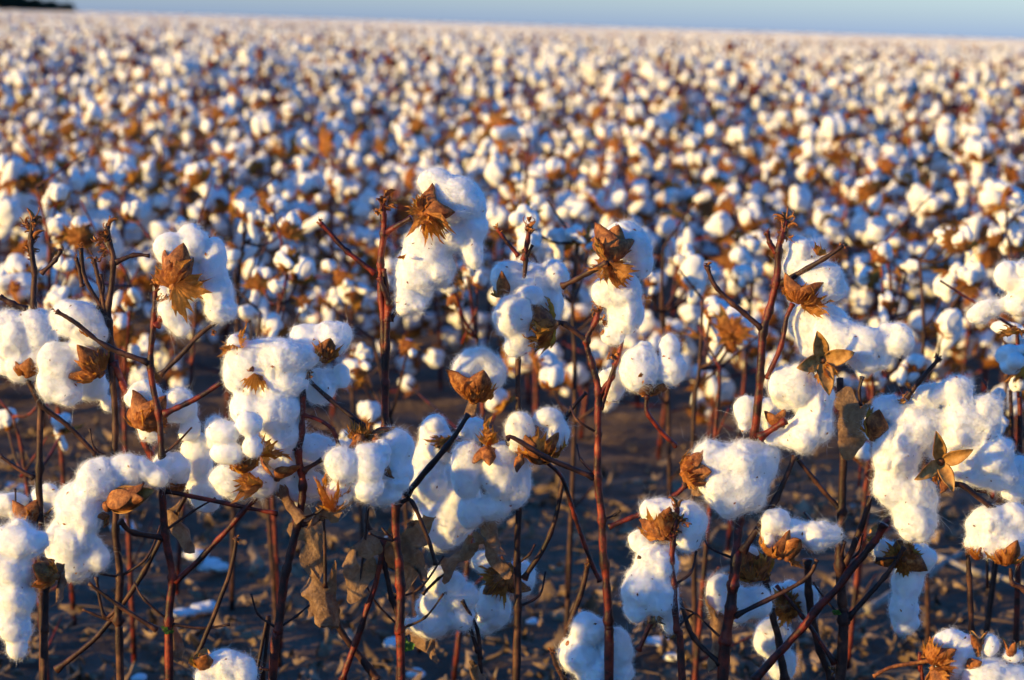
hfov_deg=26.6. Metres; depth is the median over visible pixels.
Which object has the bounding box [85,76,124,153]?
cotton plant
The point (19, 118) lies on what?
cotton plant
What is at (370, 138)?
cotton plant
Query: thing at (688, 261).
cotton plant
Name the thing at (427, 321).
cotton plant
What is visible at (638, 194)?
cotton plant
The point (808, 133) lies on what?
cotton plant
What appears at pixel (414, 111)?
cotton plant
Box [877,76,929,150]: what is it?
cotton plant
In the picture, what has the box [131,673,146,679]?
fallen cotton
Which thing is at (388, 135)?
cotton plant
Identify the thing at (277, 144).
cotton plant
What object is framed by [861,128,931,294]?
cotton plant
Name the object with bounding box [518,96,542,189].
cotton plant
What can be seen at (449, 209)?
cotton plant
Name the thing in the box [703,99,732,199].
cotton plant
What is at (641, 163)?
cotton plant
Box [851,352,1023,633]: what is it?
cotton plant
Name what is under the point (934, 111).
cotton plant
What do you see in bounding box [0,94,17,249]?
cotton plant
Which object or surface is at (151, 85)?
cotton plant
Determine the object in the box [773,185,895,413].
cotton plant
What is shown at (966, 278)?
cotton plant
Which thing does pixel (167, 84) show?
cotton plant
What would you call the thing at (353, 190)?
cotton plant
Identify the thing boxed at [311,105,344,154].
cotton plant
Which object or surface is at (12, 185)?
cotton plant
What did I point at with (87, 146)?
cotton plant
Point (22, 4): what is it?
tree
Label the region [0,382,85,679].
cotton plant
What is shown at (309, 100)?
cotton plant
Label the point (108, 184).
cotton plant
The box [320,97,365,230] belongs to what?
cotton plant
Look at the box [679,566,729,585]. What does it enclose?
stick
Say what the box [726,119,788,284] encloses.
cotton plant
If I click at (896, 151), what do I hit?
cotton plant
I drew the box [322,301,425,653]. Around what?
cotton plant
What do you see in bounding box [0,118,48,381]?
cotton plant
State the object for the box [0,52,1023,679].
ground
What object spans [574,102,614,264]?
cotton plant
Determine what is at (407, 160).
cotton plant
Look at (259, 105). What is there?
cotton plant
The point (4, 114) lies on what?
cotton plant
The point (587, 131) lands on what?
cotton plant
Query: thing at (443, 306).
cotton plant
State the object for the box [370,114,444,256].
cotton plant
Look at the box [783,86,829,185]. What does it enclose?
cotton plant
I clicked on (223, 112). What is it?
cotton plant
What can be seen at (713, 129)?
cotton plant
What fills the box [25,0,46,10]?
tree
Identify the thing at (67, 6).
tree
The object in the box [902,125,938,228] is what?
cotton plant
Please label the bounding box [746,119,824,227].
cotton plant
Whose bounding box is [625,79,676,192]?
cotton plant
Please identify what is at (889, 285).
cotton plant
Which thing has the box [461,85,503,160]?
cotton plant
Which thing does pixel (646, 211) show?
cotton plant
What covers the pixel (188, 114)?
cotton plant
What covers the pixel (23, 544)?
cotton plant
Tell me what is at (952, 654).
cotton plant
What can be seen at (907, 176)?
cotton plant
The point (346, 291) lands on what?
cotton plant
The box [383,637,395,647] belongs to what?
fallen cotton
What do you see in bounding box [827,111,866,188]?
cotton plant
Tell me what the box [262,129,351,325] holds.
cotton plant
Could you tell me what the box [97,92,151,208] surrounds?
cotton plant
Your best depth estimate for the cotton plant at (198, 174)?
5.17 m
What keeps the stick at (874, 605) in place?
on the ground
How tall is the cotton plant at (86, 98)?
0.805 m
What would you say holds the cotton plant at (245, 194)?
on the ground
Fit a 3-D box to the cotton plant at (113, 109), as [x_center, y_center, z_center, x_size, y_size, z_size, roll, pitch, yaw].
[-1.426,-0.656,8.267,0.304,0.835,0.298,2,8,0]
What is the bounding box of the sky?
[42,0,1023,39]
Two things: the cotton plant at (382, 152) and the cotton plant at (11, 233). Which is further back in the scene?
the cotton plant at (382, 152)
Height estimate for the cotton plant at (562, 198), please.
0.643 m
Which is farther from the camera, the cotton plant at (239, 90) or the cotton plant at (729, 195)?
the cotton plant at (239, 90)
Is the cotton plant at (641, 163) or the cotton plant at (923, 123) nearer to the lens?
the cotton plant at (641, 163)
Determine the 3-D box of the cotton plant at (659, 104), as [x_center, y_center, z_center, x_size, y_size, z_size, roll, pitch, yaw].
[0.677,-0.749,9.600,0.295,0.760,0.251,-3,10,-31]
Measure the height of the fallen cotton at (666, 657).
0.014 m
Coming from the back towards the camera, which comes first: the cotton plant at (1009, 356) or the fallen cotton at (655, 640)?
the fallen cotton at (655, 640)
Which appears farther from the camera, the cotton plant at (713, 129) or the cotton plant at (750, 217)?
the cotton plant at (713, 129)
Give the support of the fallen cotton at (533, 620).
on the ground
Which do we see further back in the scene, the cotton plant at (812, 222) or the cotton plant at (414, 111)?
the cotton plant at (414, 111)
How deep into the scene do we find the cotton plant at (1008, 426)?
2.56 m
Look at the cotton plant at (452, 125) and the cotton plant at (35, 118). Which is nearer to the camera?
the cotton plant at (35, 118)
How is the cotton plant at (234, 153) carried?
on the ground
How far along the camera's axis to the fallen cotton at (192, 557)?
4.01 m
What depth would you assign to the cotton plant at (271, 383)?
1.96 m
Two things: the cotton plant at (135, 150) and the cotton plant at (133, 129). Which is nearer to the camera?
the cotton plant at (135, 150)
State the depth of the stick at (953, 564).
4.06 m
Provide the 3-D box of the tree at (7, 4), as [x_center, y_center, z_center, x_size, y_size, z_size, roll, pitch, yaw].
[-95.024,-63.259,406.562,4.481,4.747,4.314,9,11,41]
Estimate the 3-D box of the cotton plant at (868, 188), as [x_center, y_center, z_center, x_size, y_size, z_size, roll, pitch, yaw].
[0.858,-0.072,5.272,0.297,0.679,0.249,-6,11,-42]
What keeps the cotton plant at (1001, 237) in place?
on the ground
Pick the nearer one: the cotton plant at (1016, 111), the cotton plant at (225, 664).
the cotton plant at (225, 664)
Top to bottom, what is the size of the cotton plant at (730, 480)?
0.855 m
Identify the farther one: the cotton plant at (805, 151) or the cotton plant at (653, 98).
the cotton plant at (653, 98)
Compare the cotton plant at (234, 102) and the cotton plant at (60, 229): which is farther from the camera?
the cotton plant at (234, 102)
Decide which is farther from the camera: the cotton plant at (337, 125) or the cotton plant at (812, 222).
the cotton plant at (337, 125)
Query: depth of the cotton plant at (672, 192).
7.17 m
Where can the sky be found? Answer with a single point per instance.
(993, 19)
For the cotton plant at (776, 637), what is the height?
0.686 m
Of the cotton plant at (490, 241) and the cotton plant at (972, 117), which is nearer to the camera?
the cotton plant at (490, 241)
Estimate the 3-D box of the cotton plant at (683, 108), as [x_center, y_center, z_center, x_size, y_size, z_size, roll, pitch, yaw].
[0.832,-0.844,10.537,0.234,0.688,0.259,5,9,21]
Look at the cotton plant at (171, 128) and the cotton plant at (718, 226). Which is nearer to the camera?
the cotton plant at (718, 226)
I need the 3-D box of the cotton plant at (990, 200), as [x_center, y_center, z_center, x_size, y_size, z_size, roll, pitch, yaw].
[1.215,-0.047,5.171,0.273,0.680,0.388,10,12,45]
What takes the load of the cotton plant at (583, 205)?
on the ground
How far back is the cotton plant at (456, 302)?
3.24 m
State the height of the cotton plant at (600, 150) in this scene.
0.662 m
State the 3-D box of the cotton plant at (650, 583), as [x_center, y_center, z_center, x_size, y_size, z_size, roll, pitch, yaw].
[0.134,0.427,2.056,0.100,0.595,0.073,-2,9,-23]
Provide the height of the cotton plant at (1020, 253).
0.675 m
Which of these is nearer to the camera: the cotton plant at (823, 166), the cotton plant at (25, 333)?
the cotton plant at (25, 333)
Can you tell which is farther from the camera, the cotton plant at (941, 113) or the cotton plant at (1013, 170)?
the cotton plant at (941, 113)
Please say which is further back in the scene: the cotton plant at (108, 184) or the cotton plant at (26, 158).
the cotton plant at (26, 158)
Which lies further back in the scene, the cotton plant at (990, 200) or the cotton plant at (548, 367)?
the cotton plant at (990, 200)
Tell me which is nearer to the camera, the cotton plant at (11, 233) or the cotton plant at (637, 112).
the cotton plant at (11, 233)
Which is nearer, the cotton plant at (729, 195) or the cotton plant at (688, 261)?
the cotton plant at (688, 261)
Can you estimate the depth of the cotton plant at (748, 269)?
4.11 m
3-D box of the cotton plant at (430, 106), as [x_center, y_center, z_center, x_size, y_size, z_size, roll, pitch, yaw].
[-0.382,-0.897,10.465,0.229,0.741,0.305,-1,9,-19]
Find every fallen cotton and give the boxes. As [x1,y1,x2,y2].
[2,482,24,490]
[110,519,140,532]
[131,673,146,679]
[173,608,196,616]
[183,549,208,561]
[189,600,215,613]
[197,557,228,571]
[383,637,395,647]
[406,667,425,678]
[526,617,537,625]
[644,636,668,646]
[663,652,676,661]
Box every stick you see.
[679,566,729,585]
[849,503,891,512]
[863,551,963,613]
[936,553,1023,584]
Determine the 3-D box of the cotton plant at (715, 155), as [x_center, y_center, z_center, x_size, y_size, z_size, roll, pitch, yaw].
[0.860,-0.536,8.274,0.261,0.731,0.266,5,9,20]
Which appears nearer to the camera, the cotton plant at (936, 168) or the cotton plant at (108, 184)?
the cotton plant at (108, 184)
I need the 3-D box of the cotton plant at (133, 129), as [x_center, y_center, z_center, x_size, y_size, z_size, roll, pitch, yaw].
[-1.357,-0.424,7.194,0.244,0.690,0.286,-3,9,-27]
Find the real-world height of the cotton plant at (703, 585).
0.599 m
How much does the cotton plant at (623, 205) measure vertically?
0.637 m
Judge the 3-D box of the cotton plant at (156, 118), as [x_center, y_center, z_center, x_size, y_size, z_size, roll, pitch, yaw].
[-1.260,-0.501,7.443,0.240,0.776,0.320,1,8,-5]
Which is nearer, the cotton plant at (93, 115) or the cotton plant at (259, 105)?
the cotton plant at (93, 115)
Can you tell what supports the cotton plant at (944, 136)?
on the ground
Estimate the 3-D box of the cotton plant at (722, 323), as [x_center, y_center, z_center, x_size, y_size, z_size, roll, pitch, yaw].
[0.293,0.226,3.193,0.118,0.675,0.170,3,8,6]
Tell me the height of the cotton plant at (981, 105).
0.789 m
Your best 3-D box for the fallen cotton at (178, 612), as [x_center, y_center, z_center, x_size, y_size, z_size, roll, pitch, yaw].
[-0.551,0.458,3.641,0.040,0.016,0.027,3,8,11]
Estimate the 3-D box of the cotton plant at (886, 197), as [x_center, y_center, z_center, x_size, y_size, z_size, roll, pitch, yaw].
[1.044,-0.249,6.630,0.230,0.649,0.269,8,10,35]
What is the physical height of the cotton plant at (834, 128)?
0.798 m
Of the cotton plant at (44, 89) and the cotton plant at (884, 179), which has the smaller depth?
the cotton plant at (884, 179)
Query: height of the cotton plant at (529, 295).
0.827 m
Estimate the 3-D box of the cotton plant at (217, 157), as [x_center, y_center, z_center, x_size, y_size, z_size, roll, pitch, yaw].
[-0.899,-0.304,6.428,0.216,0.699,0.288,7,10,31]
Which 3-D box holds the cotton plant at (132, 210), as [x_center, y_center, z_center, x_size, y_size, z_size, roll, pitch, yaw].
[-0.570,0.083,3.759,0.228,0.743,0.130,8,10,36]
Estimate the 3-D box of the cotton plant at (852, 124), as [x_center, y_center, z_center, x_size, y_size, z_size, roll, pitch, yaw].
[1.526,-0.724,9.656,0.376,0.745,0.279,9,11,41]
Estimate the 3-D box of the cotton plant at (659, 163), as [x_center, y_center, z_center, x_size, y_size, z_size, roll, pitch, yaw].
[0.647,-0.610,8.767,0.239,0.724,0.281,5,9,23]
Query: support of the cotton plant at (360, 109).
on the ground
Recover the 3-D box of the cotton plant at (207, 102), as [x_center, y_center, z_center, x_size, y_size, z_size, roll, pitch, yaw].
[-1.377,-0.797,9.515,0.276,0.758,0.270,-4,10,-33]
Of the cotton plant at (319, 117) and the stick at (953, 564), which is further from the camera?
the cotton plant at (319, 117)
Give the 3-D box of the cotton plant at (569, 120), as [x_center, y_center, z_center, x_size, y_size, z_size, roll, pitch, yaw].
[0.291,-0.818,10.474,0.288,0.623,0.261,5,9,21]
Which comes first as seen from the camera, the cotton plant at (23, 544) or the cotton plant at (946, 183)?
the cotton plant at (23, 544)
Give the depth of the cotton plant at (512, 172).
8.94 m
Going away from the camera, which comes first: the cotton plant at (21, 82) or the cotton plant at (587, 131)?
the cotton plant at (587, 131)
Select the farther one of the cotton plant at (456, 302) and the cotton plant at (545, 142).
the cotton plant at (545, 142)
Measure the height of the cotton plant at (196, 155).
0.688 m
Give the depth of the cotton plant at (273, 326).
3.37 m
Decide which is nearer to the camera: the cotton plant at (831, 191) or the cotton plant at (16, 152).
the cotton plant at (16, 152)
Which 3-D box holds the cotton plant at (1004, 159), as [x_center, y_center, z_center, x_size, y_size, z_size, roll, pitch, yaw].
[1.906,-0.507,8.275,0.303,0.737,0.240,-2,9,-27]
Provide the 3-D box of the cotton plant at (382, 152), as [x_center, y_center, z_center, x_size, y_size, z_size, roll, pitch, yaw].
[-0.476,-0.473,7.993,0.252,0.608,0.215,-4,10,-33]
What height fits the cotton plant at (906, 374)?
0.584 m
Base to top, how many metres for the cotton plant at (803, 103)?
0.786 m
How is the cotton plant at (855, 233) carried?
on the ground
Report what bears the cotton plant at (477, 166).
on the ground
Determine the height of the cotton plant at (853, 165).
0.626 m
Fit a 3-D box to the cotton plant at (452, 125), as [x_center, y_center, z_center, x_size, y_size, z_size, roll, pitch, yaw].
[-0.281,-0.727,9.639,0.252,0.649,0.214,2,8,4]
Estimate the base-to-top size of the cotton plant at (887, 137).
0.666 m
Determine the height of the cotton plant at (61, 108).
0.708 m
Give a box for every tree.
[0,0,17,9]
[14,0,29,9]
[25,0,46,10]
[42,0,62,11]
[59,2,75,11]
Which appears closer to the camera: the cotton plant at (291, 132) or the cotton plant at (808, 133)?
the cotton plant at (808, 133)
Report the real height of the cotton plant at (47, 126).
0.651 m
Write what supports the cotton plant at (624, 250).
on the ground
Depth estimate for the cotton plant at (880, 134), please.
10.54 m
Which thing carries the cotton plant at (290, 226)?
on the ground
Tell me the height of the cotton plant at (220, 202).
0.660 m
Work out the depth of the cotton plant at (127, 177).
5.27 m
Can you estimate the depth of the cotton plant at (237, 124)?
8.26 m
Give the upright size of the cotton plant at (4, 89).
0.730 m
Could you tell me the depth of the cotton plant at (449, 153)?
7.12 m
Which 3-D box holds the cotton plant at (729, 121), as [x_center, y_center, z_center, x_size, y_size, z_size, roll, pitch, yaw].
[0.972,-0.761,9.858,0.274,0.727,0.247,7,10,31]
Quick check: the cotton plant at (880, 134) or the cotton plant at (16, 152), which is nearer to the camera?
the cotton plant at (16, 152)
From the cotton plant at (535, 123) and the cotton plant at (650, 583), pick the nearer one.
the cotton plant at (650, 583)
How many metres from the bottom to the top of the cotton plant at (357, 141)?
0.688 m
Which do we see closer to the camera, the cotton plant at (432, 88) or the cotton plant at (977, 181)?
the cotton plant at (977, 181)
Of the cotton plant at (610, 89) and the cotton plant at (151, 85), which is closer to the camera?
the cotton plant at (151, 85)
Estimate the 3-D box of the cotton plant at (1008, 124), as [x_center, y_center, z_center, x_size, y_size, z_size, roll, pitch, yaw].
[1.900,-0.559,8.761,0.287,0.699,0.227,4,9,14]
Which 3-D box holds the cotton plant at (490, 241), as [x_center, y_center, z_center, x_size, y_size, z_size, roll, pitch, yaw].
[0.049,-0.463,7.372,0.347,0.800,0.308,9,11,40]
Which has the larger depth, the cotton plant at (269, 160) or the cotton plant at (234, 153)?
the cotton plant at (269, 160)
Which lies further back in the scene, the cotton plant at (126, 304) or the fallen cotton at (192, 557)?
the fallen cotton at (192, 557)
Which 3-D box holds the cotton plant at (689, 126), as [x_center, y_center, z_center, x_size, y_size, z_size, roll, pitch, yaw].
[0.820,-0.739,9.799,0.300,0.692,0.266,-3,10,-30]
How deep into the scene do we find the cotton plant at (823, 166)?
9.50 m
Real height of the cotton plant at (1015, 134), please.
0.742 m
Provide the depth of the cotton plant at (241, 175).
7.35 m
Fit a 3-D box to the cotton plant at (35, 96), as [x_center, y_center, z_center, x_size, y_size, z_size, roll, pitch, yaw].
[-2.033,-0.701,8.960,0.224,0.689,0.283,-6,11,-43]
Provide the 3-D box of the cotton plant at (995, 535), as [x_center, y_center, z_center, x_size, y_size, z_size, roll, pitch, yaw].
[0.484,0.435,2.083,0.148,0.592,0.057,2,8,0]
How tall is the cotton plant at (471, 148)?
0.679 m
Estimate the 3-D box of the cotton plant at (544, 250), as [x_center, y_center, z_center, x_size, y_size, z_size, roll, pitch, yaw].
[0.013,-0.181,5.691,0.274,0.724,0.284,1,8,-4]
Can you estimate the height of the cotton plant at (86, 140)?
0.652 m
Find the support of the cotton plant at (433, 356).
on the ground
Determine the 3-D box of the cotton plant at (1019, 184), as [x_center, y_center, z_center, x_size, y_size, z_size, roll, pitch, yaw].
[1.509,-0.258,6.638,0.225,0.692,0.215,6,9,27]
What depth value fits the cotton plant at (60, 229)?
3.52 m
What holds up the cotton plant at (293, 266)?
on the ground
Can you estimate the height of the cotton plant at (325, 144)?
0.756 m
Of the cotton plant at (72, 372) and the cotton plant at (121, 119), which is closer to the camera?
the cotton plant at (72, 372)
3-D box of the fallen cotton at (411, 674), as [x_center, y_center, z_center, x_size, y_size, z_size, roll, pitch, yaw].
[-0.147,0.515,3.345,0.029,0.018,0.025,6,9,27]
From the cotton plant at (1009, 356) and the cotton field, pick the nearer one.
the cotton plant at (1009, 356)
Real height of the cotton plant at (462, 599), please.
0.620 m
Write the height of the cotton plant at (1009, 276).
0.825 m
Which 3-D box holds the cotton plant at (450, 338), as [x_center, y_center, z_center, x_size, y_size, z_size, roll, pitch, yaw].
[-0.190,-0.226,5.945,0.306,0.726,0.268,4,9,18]
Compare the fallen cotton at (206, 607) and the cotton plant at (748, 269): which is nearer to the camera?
the fallen cotton at (206, 607)
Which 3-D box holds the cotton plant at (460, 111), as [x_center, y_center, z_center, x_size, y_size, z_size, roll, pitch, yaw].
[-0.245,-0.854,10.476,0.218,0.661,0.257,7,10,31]
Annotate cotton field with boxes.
[0,9,1023,220]
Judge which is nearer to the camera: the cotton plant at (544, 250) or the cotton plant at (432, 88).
the cotton plant at (544, 250)
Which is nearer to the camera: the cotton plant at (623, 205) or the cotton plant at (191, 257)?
the cotton plant at (191, 257)
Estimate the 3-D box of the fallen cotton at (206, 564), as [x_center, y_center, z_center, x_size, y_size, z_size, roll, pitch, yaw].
[-0.543,0.410,3.956,0.060,0.021,0.054,2,8,0]
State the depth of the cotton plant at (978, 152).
5.63 m
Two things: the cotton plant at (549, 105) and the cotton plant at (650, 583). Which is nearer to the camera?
the cotton plant at (650, 583)
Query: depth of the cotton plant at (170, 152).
6.36 m
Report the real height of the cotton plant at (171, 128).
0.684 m
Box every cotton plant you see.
[0,68,25,153]
[0,92,33,151]
[0,94,15,153]
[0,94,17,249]
[0,118,34,263]
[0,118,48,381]
[0,132,100,429]
[0,134,81,342]
[0,151,96,625]
[0,177,64,381]
[0,207,99,679]
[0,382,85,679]
[0,505,66,679]
[3,87,43,163]
[8,137,78,286]
[13,71,52,158]
[25,92,69,184]
[25,118,74,257]
[30,216,188,679]
[31,73,72,183]
[34,83,84,173]
[40,212,278,679]
[42,56,95,161]
[47,86,91,248]
[51,146,145,341]
[52,101,123,298]
[53,200,157,661]
[58,83,91,178]
[60,90,98,215]
[63,120,168,377]
[70,108,141,215]
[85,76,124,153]
[92,119,164,299]
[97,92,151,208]
[101,59,176,246]
[103,77,154,203]
[111,79,170,303]
[112,175,213,593]
[115,123,188,331]
[122,62,200,231]
[129,160,220,427]
[144,74,185,187]
[144,93,188,220]
[152,102,237,246]
[153,155,281,420]
[170,71,216,205]
[170,94,223,227]
[177,119,234,353]
[178,143,264,381]
[187,645,265,679]
[201,318,420,679]
[202,114,257,240]
[217,129,291,244]
[219,77,264,186]
[221,182,338,376]
[223,75,267,179]
[224,160,308,610]
[226,74,275,189]
[227,137,275,263]
[232,285,352,667]
[238,202,318,648]
[244,105,322,311]
[257,504,444,679]
[262,87,312,181]
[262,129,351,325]
[276,94,355,292]
[280,85,336,200]
[281,84,335,173]
[295,121,400,427]
[297,158,371,367]
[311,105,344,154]
[316,161,495,679]
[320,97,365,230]
[320,231,393,560]
[321,115,367,271]
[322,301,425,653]
[324,82,382,223]
[346,127,435,356]
[346,165,447,397]
[347,129,396,292]
[351,105,401,236]
[368,108,400,199]
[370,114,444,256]
[371,152,434,337]
[388,80,440,198]
[388,89,430,195]
[388,123,470,389]
[395,105,466,198]
[403,410,542,673]
[407,263,514,679]
[413,112,465,322]
[414,145,498,354]
[421,77,455,148]
[426,103,467,165]
[440,216,602,679]
[445,94,475,167]
[445,151,542,354]
[456,89,533,313]
[457,111,489,290]
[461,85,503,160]
[466,97,544,357]
[475,134,570,405]
[482,85,552,268]
[484,99,523,258]
[484,105,570,433]
[492,162,624,405]
[505,194,603,676]
[506,213,695,679]
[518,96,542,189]
[523,99,563,191]
[530,114,570,202]
[535,111,587,266]
[536,92,579,202]
[548,604,637,679]
[551,106,588,194]
[551,136,596,357]
[553,108,621,262]
[554,164,655,439]
[564,99,654,319]
[572,76,609,228]
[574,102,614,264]
[581,116,693,408]
[586,104,657,232]
[587,127,628,266]
[592,111,631,221]
[598,60,644,153]
[603,211,738,458]
[615,492,715,679]
[624,99,687,295]
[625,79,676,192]
[629,91,711,317]
[643,206,915,679]
[644,201,720,640]
[647,86,717,261]
[648,84,689,254]
[654,99,694,266]
[670,111,724,261]
[675,95,698,215]
[676,182,788,438]
[679,100,715,226]
[679,269,757,663]
[689,136,768,368]
[692,325,752,679]
[696,203,764,557]
[699,92,757,252]
[702,200,827,411]
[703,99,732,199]
[703,104,764,245]
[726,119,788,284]
[731,200,841,373]
[743,88,794,207]
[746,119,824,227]
[749,376,938,679]
[752,140,816,351]
[757,94,799,228]
[764,86,825,216]
[768,119,819,293]
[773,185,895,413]
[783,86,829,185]
[784,144,881,378]
[796,105,893,281]
[806,153,863,294]
[810,104,833,235]
[810,119,866,252]
[815,353,927,669]
[818,175,932,441]
[823,152,895,325]
[824,93,885,188]
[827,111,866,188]
[844,136,918,277]
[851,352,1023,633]
[852,105,942,396]
[852,118,886,188]
[855,196,930,623]
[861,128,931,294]
[872,626,1023,679]
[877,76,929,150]
[877,87,956,272]
[879,119,897,185]
[887,116,965,360]
[894,113,934,231]
[895,137,961,270]
[896,135,999,379]
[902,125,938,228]
[909,199,1023,382]
[912,222,983,665]
[917,93,994,310]
[921,85,964,251]
[922,102,960,142]
[937,162,1005,336]
[939,280,1023,664]
[945,147,1023,395]
[949,84,992,193]
[953,102,1000,203]
[960,496,1023,593]
[962,250,1023,338]
[966,179,1023,447]
[967,102,1014,178]
[971,115,1017,179]
[974,143,1023,366]
[977,104,1023,257]
[981,137,1023,298]
[983,388,1023,657]
[984,182,1023,560]
[987,91,1023,163]
[995,112,1023,258]
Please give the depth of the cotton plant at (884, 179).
8.02 m
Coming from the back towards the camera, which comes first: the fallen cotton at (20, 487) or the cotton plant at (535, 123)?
the cotton plant at (535, 123)
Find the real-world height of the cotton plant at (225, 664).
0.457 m
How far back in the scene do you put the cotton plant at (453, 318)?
5.83 m
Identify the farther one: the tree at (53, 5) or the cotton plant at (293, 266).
the tree at (53, 5)
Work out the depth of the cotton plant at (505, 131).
5.24 m
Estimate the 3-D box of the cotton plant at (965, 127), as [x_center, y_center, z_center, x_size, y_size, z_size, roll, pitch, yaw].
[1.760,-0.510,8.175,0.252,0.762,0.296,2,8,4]
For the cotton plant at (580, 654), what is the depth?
2.07 m
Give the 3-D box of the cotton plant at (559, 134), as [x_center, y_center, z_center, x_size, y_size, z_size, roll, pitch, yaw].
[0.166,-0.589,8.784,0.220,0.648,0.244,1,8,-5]
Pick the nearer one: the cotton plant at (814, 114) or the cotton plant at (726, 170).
the cotton plant at (726, 170)
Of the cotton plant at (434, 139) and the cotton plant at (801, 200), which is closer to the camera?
the cotton plant at (801, 200)
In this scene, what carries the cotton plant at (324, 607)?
on the ground
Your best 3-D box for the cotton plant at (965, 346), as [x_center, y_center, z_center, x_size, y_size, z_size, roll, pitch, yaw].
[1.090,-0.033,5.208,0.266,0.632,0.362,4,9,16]
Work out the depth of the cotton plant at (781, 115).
9.60 m
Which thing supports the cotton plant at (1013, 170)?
on the ground
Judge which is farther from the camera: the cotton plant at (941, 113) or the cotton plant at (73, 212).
the cotton plant at (941, 113)
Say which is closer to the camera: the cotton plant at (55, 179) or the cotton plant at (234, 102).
the cotton plant at (55, 179)
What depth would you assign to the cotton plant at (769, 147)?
10.28 m
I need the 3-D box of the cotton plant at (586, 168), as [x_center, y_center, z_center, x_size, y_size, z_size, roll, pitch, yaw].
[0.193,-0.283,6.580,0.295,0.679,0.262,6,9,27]

